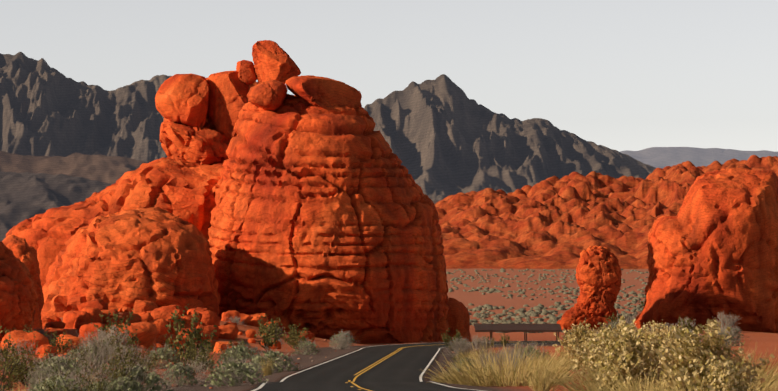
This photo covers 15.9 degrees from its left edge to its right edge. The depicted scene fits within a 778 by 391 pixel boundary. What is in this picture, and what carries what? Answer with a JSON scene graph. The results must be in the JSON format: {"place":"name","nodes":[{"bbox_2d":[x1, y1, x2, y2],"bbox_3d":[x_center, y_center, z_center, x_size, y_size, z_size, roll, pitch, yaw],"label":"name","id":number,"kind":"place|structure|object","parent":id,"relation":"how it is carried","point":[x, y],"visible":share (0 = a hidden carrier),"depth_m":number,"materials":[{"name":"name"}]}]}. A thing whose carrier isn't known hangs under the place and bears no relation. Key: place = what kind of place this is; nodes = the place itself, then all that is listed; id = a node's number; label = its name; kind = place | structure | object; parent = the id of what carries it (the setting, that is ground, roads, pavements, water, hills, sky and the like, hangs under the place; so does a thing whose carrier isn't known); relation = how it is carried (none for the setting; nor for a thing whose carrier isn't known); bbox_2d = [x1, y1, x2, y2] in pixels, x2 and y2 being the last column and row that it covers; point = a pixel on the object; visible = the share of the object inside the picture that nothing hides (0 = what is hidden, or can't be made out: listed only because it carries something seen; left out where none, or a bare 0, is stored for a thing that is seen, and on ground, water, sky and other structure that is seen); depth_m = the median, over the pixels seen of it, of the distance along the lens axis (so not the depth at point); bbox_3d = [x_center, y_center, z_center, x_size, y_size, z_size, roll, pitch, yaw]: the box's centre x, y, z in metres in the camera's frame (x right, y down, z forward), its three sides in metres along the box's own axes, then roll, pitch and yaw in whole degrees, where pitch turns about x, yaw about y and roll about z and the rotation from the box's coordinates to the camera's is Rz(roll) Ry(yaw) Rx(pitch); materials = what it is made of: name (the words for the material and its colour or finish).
{"place":"outdoors","nodes":[
{"label":"outdoors","id":0,"kind":"place"},
{"bbox_2d":[0,172,111,240],"bbox_3d":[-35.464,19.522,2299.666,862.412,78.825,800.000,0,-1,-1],"label":"hill","id":1,"kind":"structure","parent":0,"point":[25,195],"depth_m":2180.10,"materials":[{"name":"stone"}]},
{"bbox_2d":[0,151,437,203],"bbox_3d":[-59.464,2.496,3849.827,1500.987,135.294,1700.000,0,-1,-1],"label":"foothills","id":2,"kind":"structure","parent":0,"point":[108,169],"depth_m":3810.00,"materials":[{"name":"stone"}]},
{"bbox_2d":[0,52,655,200],"bbox_3d":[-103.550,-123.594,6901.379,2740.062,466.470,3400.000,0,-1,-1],"label":"mountains","id":3,"kind":"structure","parent":0,"point":[444,136],"depth_m":6325.50,"materials":[{"name":"stone"}]},
{"bbox_2d":[0,268,777,390],"bbox_3d":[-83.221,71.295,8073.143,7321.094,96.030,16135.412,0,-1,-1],"label":"ground","id":4,"kind":"structure","parent":0,"point":[765,342],"depth_m":399.70,"materials":[{"name":"soil"}]},
{"bbox_2d":[0,366,19,390],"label":"creosote bush","id":5,"kind":"object","parent":4,"relation":"on","point":[6,386],"visible":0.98,"depth_m":56.55,"materials":[{"name":"green plant"}]},
{"bbox_2d":[0,326,40,390],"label":"creosote bush","id":6,"kind":"object","parent":4,"relation":"on","point":[18,374],"visible":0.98,"depth_m":74.71,"materials":[{"name":"green plant"}]},
{"bbox_2d":[0,235,43,342],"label":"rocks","id":7,"kind":"object","parent":4,"relation":"on","point":[21,299],"visible":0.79,"depth_m":222.88,"materials":[{"name":"stone"}]},
{"bbox_2d":[0,338,48,365],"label":"shrub","id":8,"kind":"object","parent":4,"relation":"on","point":[17,346],"visible":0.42,"depth_m":160.35,"materials":[{"name":"plant"}]},
{"bbox_2d":[0,333,51,385],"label":"creosote bush","id":9,"kind":"object","parent":4,"relation":"on","point":[24,360],"visible":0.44,"depth_m":105.79,"materials":[{"name":"green plant"}]},
{"bbox_2d":[30,325,51,341],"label":"shrub","id":10,"kind":"object","parent":4,"relation":"on","point":[42,331],"visible":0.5,"depth_m":233.57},
{"bbox_2d":[23,364,68,389],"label":"sage brush","id":11,"kind":"object","parent":4,"relation":"on","point":[37,374],"visible":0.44,"depth_m":102.37,"materials":[{"name":"green plant"}]},
{"bbox_2d":[28,377,72,390],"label":"shrub","id":12,"kind":"object","parent":4,"relation":"on","point":[38,387],"visible":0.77,"depth_m":59.34,"materials":[{"name":"green plant"}]},
{"bbox_2d":[22,355,90,384],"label":"sage brush","id":13,"kind":"object","parent":4,"relation":"on","point":[46,364],"visible":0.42,"depth_m":104.69,"materials":[{"name":"green plant"}]},
{"bbox_2d":[46,330,69,352],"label":"creosote bush","id":14,"kind":"object","parent":4,"relation":"on","point":[54,343],"visible":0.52,"depth_m":192.29,"materials":[{"name":"green plant"}]},
{"bbox_2d":[26,369,90,390],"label":"sage brush","id":15,"kind":"object","parent":4,"relation":"on","point":[60,378],"visible":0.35,"depth_m":61.00,"materials":[{"name":"green plant"}]},
{"bbox_2d":[35,363,83,386],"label":"shrub","id":16,"kind":"object","parent":4,"relation":"on","point":[72,372],"visible":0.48,"depth_m":83.59,"materials":[{"name":"plant"}]},
{"bbox_2d":[36,336,90,372],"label":"creosote bush","id":17,"kind":"object","parent":4,"relation":"on","point":[72,353],"visible":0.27,"depth_m":139.36,"materials":[{"name":"green plant"}]},
{"bbox_2d":[38,362,89,390],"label":"creosote bush","id":18,"kind":"object","parent":4,"relation":"on","point":[54,382],"visible":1,"depth_m":54.15,"materials":[{"name":"green plant"}]},
{"bbox_2d":[22,352,105,385],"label":"shrub","id":19,"kind":"object","parent":4,"relation":"on","point":[55,361],"visible":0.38,"depth_m":104.60,"materials":[{"name":"plant"}]},
{"bbox_2d":[62,369,98,387],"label":"shrub","id":20,"kind":"object","parent":4,"relation":"on","point":[80,378],"visible":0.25,"depth_m":70.67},
{"bbox_2d":[65,332,110,369],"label":"creosote bush","id":21,"kind":"object","parent":4,"relation":"on","point":[82,344],"visible":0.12,"depth_m":158.19,"materials":[{"name":"green plant"}]},
{"bbox_2d":[64,336,119,374],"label":"sage brush","id":22,"kind":"object","parent":4,"relation":"on","point":[94,358],"visible":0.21,"depth_m":145.70,"materials":[{"name":"grey plant"}]},
{"bbox_2d":[76,359,117,390],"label":"creosote bush","id":23,"kind":"object","parent":4,"relation":"on","point":[99,388],"visible":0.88,"depth_m":64.32,"materials":[{"name":"green plant"}]},
{"bbox_2d":[66,330,135,378],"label":"shrub","id":24,"kind":"object","parent":4,"relation":"on","point":[111,350],"visible":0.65,"depth_m":142.82,"materials":[{"name":"plant"}]},
{"bbox_2d":[83,377,120,390],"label":"shrub","id":25,"kind":"object","parent":4,"relation":"on","point":[96,382],"visible":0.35,"depth_m":67.31,"materials":[{"name":"green plant"}]},
{"bbox_2d":[87,339,135,384],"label":"creosote bush","id":26,"kind":"object","parent":4,"relation":"on","point":[123,366],"visible":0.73,"depth_m":85.92,"materials":[{"name":"green plant"}]},
{"bbox_2d":[91,325,135,349],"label":"shrub","id":27,"kind":"object","parent":4,"relation":"on","point":[113,333],"visible":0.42,"depth_m":190.10,"materials":[{"name":"plant"}]},
{"bbox_2d":[91,308,137,349],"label":"creosote bush","id":28,"kind":"object","parent":4,"relation":"on","point":[119,325],"visible":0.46,"depth_m":203.54,"materials":[{"name":"green plant"}]},
{"bbox_2d":[94,323,145,371],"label":"creosote bush","id":29,"kind":"object","parent":4,"relation":"on","point":[130,352],"visible":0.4,"depth_m":151.04,"materials":[{"name":"green plant"}]},
{"bbox_2d":[100,376,145,390],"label":"sage brush","id":30,"kind":"object","parent":4,"relation":"on","point":[123,384],"visible":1,"depth_m":67.23,"materials":[{"name":"green plant"}]},
{"bbox_2d":[107,339,138,361],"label":"creosote bush","id":31,"kind":"object","parent":4,"relation":"on","point":[130,340],"visible":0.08,"depth_m":171.22,"materials":[{"name":"green plant"}]},
{"bbox_2d":[107,344,152,368],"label":"shrub","id":32,"kind":"object","parent":4,"relation":"on","point":[122,356],"visible":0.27,"depth_m":153.50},
{"bbox_2d":[100,359,173,390],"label":"sage brush","id":33,"kind":"object","parent":4,"relation":"on","point":[151,379],"visible":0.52,"depth_m":86.23,"materials":[{"name":"green plant"}]},
{"bbox_2d":[127,349,157,373],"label":"creosote bush","id":34,"kind":"object","parent":4,"relation":"on","point":[146,362],"visible":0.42,"depth_m":140.04,"materials":[{"name":"green plant"}]},
{"bbox_2d":[129,345,157,368],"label":"creosote bush","id":35,"kind":"object","parent":4,"relation":"on","point":[146,355],"visible":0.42,"depth_m":154.60,"materials":[{"name":"green plant"}]},
{"bbox_2d":[0,299,314,363],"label":"fallen boulders","id":36,"kind":"object","parent":4,"relation":"on","point":[149,321],"visible":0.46,"depth_m":266.39,"materials":[{"name":"stone"}]},
{"bbox_2d":[142,344,185,368],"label":"sage brush","id":37,"kind":"object","parent":4,"relation":"on","point":[165,355],"visible":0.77,"depth_m":168.42,"materials":[{"name":"green plant"}]},
{"bbox_2d":[143,367,195,390],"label":"shrub","id":38,"kind":"object","parent":4,"relation":"on","point":[177,382],"visible":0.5,"depth_m":91.71,"materials":[{"name":"plant"}]},
{"bbox_2d":[160,362,204,385],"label":"sage brush","id":39,"kind":"object","parent":4,"relation":"on","point":[181,369],"visible":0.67,"depth_m":115.49,"materials":[{"name":"green plant"}]},
{"bbox_2d":[165,304,216,367],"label":"creosote bush","id":40,"kind":"object","parent":4,"relation":"on","point":[192,337],"visible":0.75,"depth_m":171.09,"materials":[{"name":"green plant"}]},
{"bbox_2d":[173,359,213,383],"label":"shrub","id":41,"kind":"object","parent":4,"relation":"on","point":[201,366],"visible":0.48,"depth_m":140.35,"materials":[{"name":"plant"}]},
{"bbox_2d":[176,343,220,372],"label":"creosote bush","id":42,"kind":"object","parent":4,"relation":"on","point":[192,357],"visible":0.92,"depth_m":160.14,"materials":[{"name":"green plant"}]},
{"bbox_2d":[188,355,217,371],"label":"shrub","id":43,"kind":"object","parent":4,"relation":"on","point":[211,366],"visible":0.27,"depth_m":163.12,"materials":[{"name":"green plant"}]},
{"bbox_2d":[196,355,269,387],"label":"sage brush","id":44,"kind":"object","parent":4,"relation":"on","point":[234,368],"visible":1,"depth_m":111.08,"materials":[{"name":"green plant"}]},
{"bbox_2d":[218,337,247,361],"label":"creosote bush","id":45,"kind":"object","parent":4,"relation":"on","point":[230,341],"visible":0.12,"depth_m":178.15,"materials":[{"name":"green plant"}]},
{"bbox_2d":[225,316,245,324],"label":"shrub","id":46,"kind":"object","parent":4,"relation":"on","point":[234,320],"visible":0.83,"depth_m":279.52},
{"bbox_2d":[6,40,471,343],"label":"rock formation","id":47,"kind":"object","parent":4,"relation":"on","point":[309,204],"visible":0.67,"depth_m":300.25,"materials":[{"name":"stone"}]},
{"bbox_2d":[214,342,263,369],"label":"sage brush","id":48,"kind":"object","parent":4,"relation":"on","point":[239,352],"visible":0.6,"depth_m":166.35,"materials":[{"name":"green plant"}]},
{"bbox_2d":[253,356,276,375],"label":"bunch grass","id":49,"kind":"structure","parent":4,"relation":"on","point":[267,371],"depth_m":154.64,"materials":[{"name":"plant"}]},
{"bbox_2d":[254,320,281,351],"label":"creosote bush","id":50,"kind":"object","parent":4,"relation":"on","point":[266,337],"visible":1,"depth_m":234.26,"materials":[{"name":"green plant"}]},
{"bbox_2d":[257,314,281,333],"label":"creosote bush","id":51,"kind":"object","parent":4,"relation":"on","point":[275,326],"visible":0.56,"depth_m":273.51,"materials":[{"name":"green plant"}]},
{"bbox_2d":[248,345,301,372],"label":"sage brush","id":52,"kind":"object","parent":4,"relation":"on","point":[275,359],"visible":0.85,"depth_m":161.74,"materials":[{"name":"green plant"}]},
{"bbox_2d":[278,323,308,347],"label":"creosote bush","id":53,"kind":"object","parent":4,"relation":"on","point":[290,334],"visible":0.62,"depth_m":254.83,"materials":[{"name":"green plant"}]},
{"bbox_2d":[287,329,314,349],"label":"creosote bush","id":54,"kind":"object","parent":4,"relation":"on","point":[303,338],"visible":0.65,"depth_m":247.93,"materials":[{"name":"green plant"}]},
{"bbox_2d":[291,337,320,354],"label":"shrub","id":55,"kind":"object","parent":4,"relation":"on","point":[307,346],"visible":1,"depth_m":227.30,"materials":[{"name":"plant"}]},
{"bbox_2d":[330,333,351,349],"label":"shrub","id":56,"kind":"object","parent":4,"relation":"on","point":[341,345],"visible":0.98,"depth_m":252.86,"materials":[{"name":"plant"}]},
{"bbox_2d":[328,329,360,346],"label":"shrub","id":57,"kind":"object","parent":4,"relation":"on","point":[350,336],"visible":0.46,"depth_m":262.52,"materials":[{"name":"grey plant"}]},
{"bbox_2d":[3,339,703,390],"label":"loose stones","id":58,"kind":"object","parent":4,"relation":"on","point":[311,361],"visible":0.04,"depth_m":187.42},
{"bbox_2d":[441,328,461,350],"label":"creosote bush","id":59,"kind":"object","parent":4,"relation":"on","point":[444,339],"visible":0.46,"depth_m":244.17,"materials":[{"name":"green plant"}]},
{"bbox_2d":[439,337,476,357],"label":"shrub","id":60,"kind":"object","parent":4,"relation":"on","point":[459,347],"visible":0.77,"depth_m":212.72,"materials":[{"name":"plant"}]},
{"bbox_2d":[448,352,474,371],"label":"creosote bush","id":61,"kind":"object","parent":4,"relation":"on","point":[461,358],"visible":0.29,"depth_m":164.18,"materials":[{"name":"green plant"}]},
{"bbox_2d":[451,358,475,370],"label":"grass tuft","id":62,"kind":"object","parent":4,"relation":"on","point":[460,362],"visible":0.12,"depth_m":164.58,"materials":[{"name":"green plant"}]},
{"bbox_2d":[455,347,501,358],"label":"grass","id":63,"kind":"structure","parent":4,"relation":"on","point":[471,353],"depth_m":198.72,"materials":[{"name":"plant"}]},
{"bbox_2d":[466,335,494,354],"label":"shrub","id":64,"kind":"object","parent":4,"relation":"on","point":[481,342],"visible":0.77,"depth_m":222.92,"materials":[{"name":"plant"}]},
{"bbox_2d":[467,351,501,369],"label":"white bursage","id":65,"kind":"object","parent":4,"relation":"on","point":[486,356],"visible":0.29,"depth_m":167.19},
{"bbox_2d":[473,348,503,364],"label":"white bursage","id":66,"kind":"object","parent":4,"relation":"on","point":[493,355],"visible":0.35,"depth_m":169.11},
{"bbox_2d":[422,339,581,386],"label":"grass","id":67,"kind":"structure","parent":4,"relation":"on","point":[510,379],"depth_m":115.16,"materials":[{"name":"plant"}]},
{"bbox_2d":[499,334,511,345],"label":"creosote bush","id":68,"kind":"object","parent":4,"relation":"on","point":[504,337],"visible":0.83,"depth_m":262.94,"materials":[{"name":"green plant"}]},
{"bbox_2d":[493,346,519,364],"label":"white bursage","id":69,"kind":"object","parent":4,"relation":"on","point":[504,352],"visible":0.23,"depth_m":182.24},
{"bbox_2d":[488,351,531,378],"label":"grass tuft","id":70,"kind":"object","parent":4,"relation":"on","point":[509,360],"visible":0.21,"depth_m":140.44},
{"bbox_2d":[502,341,527,356],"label":"shrub","id":71,"kind":"object","parent":4,"relation":"on","point":[516,347],"visible":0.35,"depth_m":195.01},
{"bbox_2d":[474,324,561,340],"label":"guardrail","id":72,"kind":"object","parent":4,"relation":"on","point":[524,328],"visible":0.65,"depth_m":337.75,"materials":[{"name":"metal"}]},
{"bbox_2d":[510,341,554,362],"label":"sage brush","id":73,"kind":"object","parent":4,"relation":"on","point":[530,349],"visible":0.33,"depth_m":178.34,"materials":[{"name":"beige plant"}]},
{"bbox_2d":[517,361,570,390],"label":"bunch grass","id":74,"kind":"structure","parent":4,"relation":"on","point":[545,385],"depth_m":92.51,"materials":[{"name":"plant"}]},
{"bbox_2d":[446,268,648,332],"bbox_3d":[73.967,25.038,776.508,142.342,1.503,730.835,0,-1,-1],"label":"shrubs","id":75,"kind":"object","parent":4,"relation":"on","point":[551,316],"visible":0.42,"depth_m":564.04,"materials":[{"name":"plant"}]},
{"bbox_2d":[519,349,581,369],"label":"grass tuft","id":76,"kind":"object","parent":4,"relation":"on","point":[548,360],"visible":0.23,"depth_m":165.71,"materials":[{"name":"plant"}]},
{"bbox_2d":[528,351,583,369],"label":"grass tuft","id":77,"kind":"object","parent":4,"relation":"on","point":[556,360],"visible":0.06,"depth_m":166.32,"materials":[{"name":"plant"}]},
{"bbox_2d":[552,318,593,358],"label":"shrub","id":78,"kind":"object","parent":4,"relation":"on","point":[579,336],"visible":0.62,"depth_m":176.00,"materials":[{"name":"yellow plant"}]},
{"bbox_2d":[557,245,621,331],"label":"pillar rock","id":79,"kind":"object","parent":4,"relation":"on","point":[598,273],"visible":0.73,"depth_m":423.02,"materials":[{"name":"stone"}]},
{"bbox_2d":[567,322,620,375],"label":"shrub","id":80,"kind":"object","parent":4,"relation":"on","point":[586,346],"visible":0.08,"depth_m":141.25,"materials":[{"name":"yellow plant"}]},
{"bbox_2d":[570,319,654,383],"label":"shrub","id":81,"kind":"object","parent":4,"relation":"on","point":[584,356],"visible":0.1,"depth_m":80.52,"materials":[{"name":"yellow plant"}]},
{"bbox_2d":[550,344,678,390],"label":"grass tuft","id":82,"kind":"object","parent":4,"relation":"on","point":[576,385],"visible":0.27,"depth_m":71.67,"materials":[{"name":"plant"}]},
{"bbox_2d":[606,313,626,324],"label":"creosote bush","id":83,"kind":"object","parent":4,"relation":"on","point":[612,319],"visible":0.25,"depth_m":412.23,"materials":[{"name":"green plant"}]},
{"bbox_2d":[583,362,672,390],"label":"grass tuft","id":84,"kind":"object","parent":4,"relation":"on","point":[623,388],"visible":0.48,"depth_m":62.92,"materials":[{"name":"plant"}]},
{"bbox_2d":[587,315,673,390],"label":"shrub","id":85,"kind":"object","parent":4,"relation":"on","point":[631,356],"visible":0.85,"depth_m":66.92,"materials":[{"name":"yellow plant"}]},
{"bbox_2d":[603,378,667,390],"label":"grass tuft","id":86,"kind":"object","parent":4,"relation":"on","point":[640,386],"visible":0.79,"depth_m":57.93,"materials":[{"name":"plant"}]},
{"bbox_2d":[643,320,665,335],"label":"shrub","id":87,"kind":"object","parent":4,"relation":"on","point":[657,327],"visible":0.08,"depth_m":175.21,"materials":[{"name":"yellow plant"}]},
{"bbox_2d":[634,326,678,375],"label":"shrub","id":88,"kind":"object","parent":4,"relation":"on","point":[648,339],"visible":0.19,"depth_m":117.12,"materials":[{"name":"yellow plant"}]},
{"bbox_2d":[657,325,684,345],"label":"shrub","id":89,"kind":"object","parent":4,"relation":"on","point":[670,333],"visible":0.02,"depth_m":159.16,"materials":[{"name":"yellow plant"}]},
{"bbox_2d":[677,315,698,334],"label":"creosote bush","id":90,"kind":"object","parent":4,"relation":"on","point":[689,326],"visible":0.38,"depth_m":212.65,"materials":[{"name":"green plant"}]},
{"bbox_2d":[676,317,703,331],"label":"shrub","id":91,"kind":"object","parent":4,"relation":"on","point":[686,319],"visible":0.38,"depth_m":308.08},
{"bbox_2d":[620,147,777,168],"bbox_3d":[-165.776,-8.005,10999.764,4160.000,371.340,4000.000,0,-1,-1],"label":"pale mountains","id":92,"kind":"structure","parent":4,"relation":"on","point":[659,157],"depth_m":10854.08,"materials":[{"name":"stone"}]},
{"bbox_2d":[623,369,777,390],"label":"grass tuft","id":93,"kind":"object","parent":4,"relation":"on","point":[703,388],"visible":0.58,"depth_m":42.98,"materials":[{"name":"plant"}]},
{"bbox_2d":[633,168,777,333],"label":"rock","id":94,"kind":"object","parent":4,"relation":"on","point":[712,245],"visible":0.85,"depth_m":335.44,"materials":[{"name":"stone"}]},
{"bbox_2d":[648,356,777,390],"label":"grass tuft","id":95,"kind":"object","parent":4,"relation":"on","point":[774,384],"visible":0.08,"depth_m":67.72,"materials":[{"name":"plant"}]},
{"bbox_2d":[656,318,774,390],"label":"shrub","id":96,"kind":"object","parent":4,"relation":"on","point":[715,344],"visible":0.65,"depth_m":56.37,"materials":[{"name":"yellow plant"}]},
{"bbox_2d":[677,351,762,390],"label":"shrub","id":97,"kind":"object","parent":4,"relation":"on","point":[720,382],"visible":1,"depth_m":38.83,"materials":[{"name":"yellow plant"}]},
{"bbox_2d":[707,312,739,330],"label":"shrub","id":98,"kind":"object","parent":4,"relation":"on","point":[725,319],"visible":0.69,"depth_m":310.97,"materials":[{"name":"plant"}]},
{"bbox_2d":[674,338,777,385],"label":"shrub","id":99,"kind":"object","parent":4,"relation":"on","point":[772,367],"visible":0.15,"depth_m":108.42,"materials":[{"name":"plant"}]},
{"bbox_2d":[718,331,741,346],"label":"sage brush","id":100,"kind":"object","parent":4,"relation":"on","point":[731,339],"visible":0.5,"depth_m":179.18,"materials":[{"name":"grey plant"}]},
{"bbox_2d":[721,325,743,340],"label":"sage brush","id":101,"kind":"object","parent":4,"relation":"on","point":[736,332],"visible":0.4,"depth_m":193.39,"materials":[{"name":"grey plant"}]},
{"bbox_2d":[0,0,777,151],"label":"sky","id":102,"kind":"structure","parent":0,"point":[619,75],"materials":[{"name":"white"}]},
{"bbox_2d":[243,341,563,390],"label":"road","id":103,"kind":"structure","parent":0,"point":[402,369],"depth_m":156.25,"materials":[{"name":"asphalt"}]},
{"bbox_2d":[251,342,444,390],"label":"edge line","id":104,"kind":"object","parent":103,"relation":"on","point":[263,384],"visible":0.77,"depth_m":156.01,"materials":[{"name":"white paint"}]},
{"bbox_2d":[354,342,511,374],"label":"road center line","id":105,"kind":"object","parent":103,"relation":"on","point":[386,356],"visible":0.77,"depth_m":192.85,"materials":[{"name":"paint"}]},
{"bbox_2d":[351,342,516,390],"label":"road center line","id":106,"kind":"object","parent":103,"relation":"on","point":[354,379],"visible":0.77,"depth_m":157.39,"materials":[{"name":"paint"}]},
{"bbox_2d":[419,343,542,390],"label":"edge line","id":107,"kind":"object","parent":103,"relation":"on","point":[421,375],"visible":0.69,"depth_m":151.44,"materials":[{"name":"white paint"}]},
{"bbox_2d":[435,155,777,268],"bbox_3d":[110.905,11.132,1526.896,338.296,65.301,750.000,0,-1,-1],"label":"red ridge","id":108,"kind":"structure","parent":0,"point":[556,222],"depth_m":1327.90,"materials":[{"name":"stone"}]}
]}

